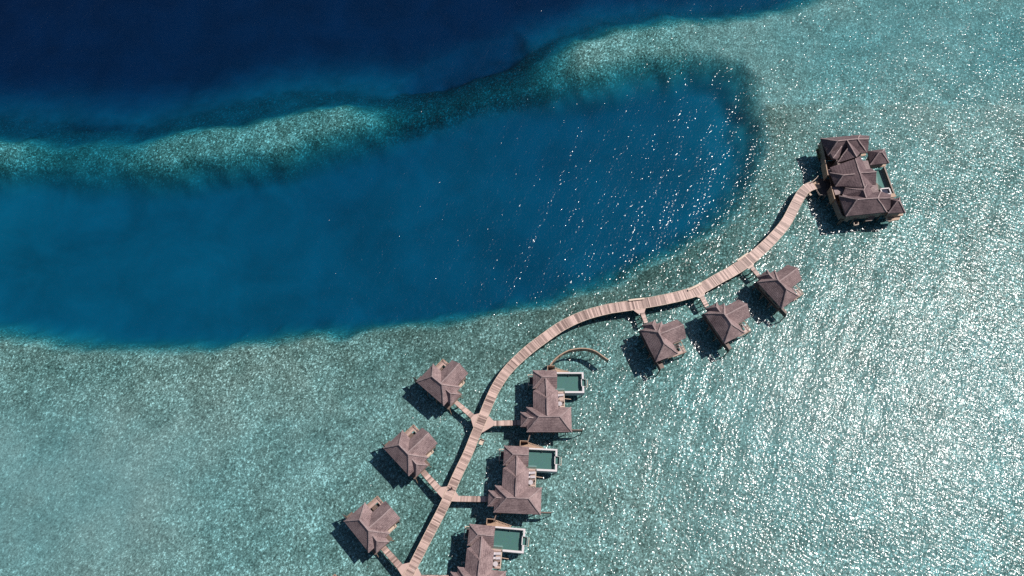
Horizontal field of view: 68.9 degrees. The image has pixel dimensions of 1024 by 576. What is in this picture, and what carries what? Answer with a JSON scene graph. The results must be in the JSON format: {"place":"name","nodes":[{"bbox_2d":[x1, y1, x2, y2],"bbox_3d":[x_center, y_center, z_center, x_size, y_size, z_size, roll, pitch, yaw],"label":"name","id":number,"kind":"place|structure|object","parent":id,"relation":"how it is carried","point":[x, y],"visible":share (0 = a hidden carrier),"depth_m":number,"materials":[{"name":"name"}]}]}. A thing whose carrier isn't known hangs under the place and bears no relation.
{"place":"outdoors","nodes":[
{"label":"outdoors","id":0,"kind":"place"},
{"bbox_2d":[0,0,1023,575],"bbox_3d":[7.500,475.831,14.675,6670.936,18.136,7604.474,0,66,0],"label":"seabed","id":1,"kind":"structure","parent":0,"point":[264,264],"depth_m":229.50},
{"bbox_2d":[343,496,400,558],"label":"water villa","id":2,"kind":"object","parent":1,"relation":"on","point":[373,527],"visible":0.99,"depth_m":184.86,"materials":[{"name":"brown wood"}]},
{"bbox_2d":[381,424,437,482],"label":"water villa","id":3,"kind":"object","parent":1,"relation":"on","point":[408,451],"visible":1,"depth_m":192.50,"materials":[{"name":"brown wood"}]},
{"bbox_2d":[413,359,467,414],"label":"water villa","id":4,"kind":"object","parent":1,"relation":"on","point":[443,385],"visible":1,"depth_m":200.13,"materials":[{"name":"brown wood"}]},
{"bbox_2d":[450,518,528,575],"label":"pool villa","id":5,"kind":"object","parent":1,"relation":"on","point":[488,539],"visible":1,"depth_m":184.01,"materials":[{"name":"beige wood"}]},
{"bbox_2d":[488,440,559,514],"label":"pool villa","id":6,"kind":"object","parent":1,"relation":"on","point":[515,493],"visible":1,"depth_m":189.83,"materials":[{"name":"beige wood"}]},
{"bbox_2d":[520,366,587,434],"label":"pool villa","id":7,"kind":"object","parent":1,"relation":"on","point":[545,413],"visible":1,"depth_m":198.50,"materials":[{"name":"brown wood"}]},
{"bbox_2d":[550,348,607,365],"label":"privacy screen","id":8,"kind":"object","parent":1,"relation":"on","point":[588,350],"visible":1,"depth_m":207.77,"materials":[{"name":"beige wood"}]},
{"bbox_2d":[747,265,803,321],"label":"water villa","id":9,"kind":"object","parent":1,"relation":"on","point":[777,290],"visible":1,"depth_m":212.28,"materials":[{"name":"brown wood"}]},
{"bbox_2d":[811,134,905,225],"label":"residence","id":10,"kind":"structure","parent":1,"relation":"on","point":[854,186],"depth_m":227.00,"materials":[{"name":"brown wood"}]},
{"bbox_3d":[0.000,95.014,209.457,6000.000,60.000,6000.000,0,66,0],"label":"sea","id":11,"kind":"structure","parent":0,"visible":0},
{"bbox_2d":[381,546,408,575],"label":"jetty","id":12,"kind":"object","parent":11,"relation":"on","point":[398,564],"visible":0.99,"depth_m":186.09,"materials":[{"name":"brown wood"}]},
{"bbox_2d":[412,568,449,575],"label":"jetty","id":13,"kind":"object","parent":11,"relation":"on","point":[417,573],"visible":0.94,"depth_m":184.75,"materials":[{"name":"brown wood"}]},
{"bbox_2d":[421,470,446,497],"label":"jetty","id":14,"kind":"object","parent":11,"relation":"on","point":[435,485],"visible":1,"depth_m":193.87,"materials":[{"name":"brown wood"}]},
{"bbox_2d":[454,400,480,426],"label":"jetty","id":15,"kind":"object","parent":11,"relation":"on","point":[467,412],"visible":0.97,"depth_m":201.75,"materials":[{"name":"brown wood"}]},
{"bbox_2d":[452,492,487,503],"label":"jetty","id":16,"kind":"object","parent":11,"relation":"on","point":[462,499],"visible":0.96,"depth_m":192.41,"materials":[{"name":"brown wood"}]},
{"bbox_2d":[478,438,484,446],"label":"side landing","id":17,"kind":"object","parent":11,"relation":"on","point":[481,441],"visible":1,"depth_m":198.82,"materials":[{"name":"brown wood"}]},
{"bbox_2d":[482,416,520,432],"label":"jetty","id":18,"kind":"object","parent":11,"relation":"on","point":[490,422],"visible":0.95,"depth_m":200.51,"materials":[{"name":"brown wood"}]},
{"bbox_2d":[493,512,551,520],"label":"privacy screen","id":19,"kind":"object","parent":11,"relation":"on","point":[550,513],"visible":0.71,"depth_m":190.63,"materials":[{"name":"brown wood"}]},
{"bbox_2d":[527,429,582,443],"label":"privacy screen","id":20,"kind":"object","parent":11,"relation":"on","point":[577,430],"visible":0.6,"depth_m":198.38,"materials":[{"name":"brown wood"}]},
{"bbox_2d":[403,181,816,575],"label":"boardwalk","id":21,"kind":"structure","parent":11,"relation":"on","point":[765,245],"depth_m":213.03,"materials":[{"name":"brown wood"}]},
{"bbox_2d":[633,307,647,323],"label":"jetty","id":22,"kind":"object","parent":11,"relation":"on","point":[641,312],"visible":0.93,"depth_m":213.74,"materials":[{"name":"brown wood"}]},
{"bbox_2d":[635,319,686,375],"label":"water villa","id":23,"kind":"object","parent":11,"relation":"on","point":[661,341],"visible":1,"depth_m":205.46,"materials":[{"name":"brown wood"}]},
{"bbox_2d":[697,290,708,310],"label":"jetty","id":24,"kind":"object","parent":11,"relation":"on","point":[702,298],"visible":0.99,"depth_m":215.64,"materials":[{"name":"brown wood"}]},
{"bbox_2d":[697,299,750,356],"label":"water villa","id":25,"kind":"object","parent":11,"relation":"on","point":[724,323],"visible":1,"depth_m":207.85,"materials":[{"name":"brown wood"}]},
{"bbox_2d":[748,264,759,280],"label":"jetty","id":26,"kind":"object","parent":11,"relation":"on","point":[753,270],"visible":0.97,"depth_m":219.56,"materials":[{"name":"brown wood"}]}
]}

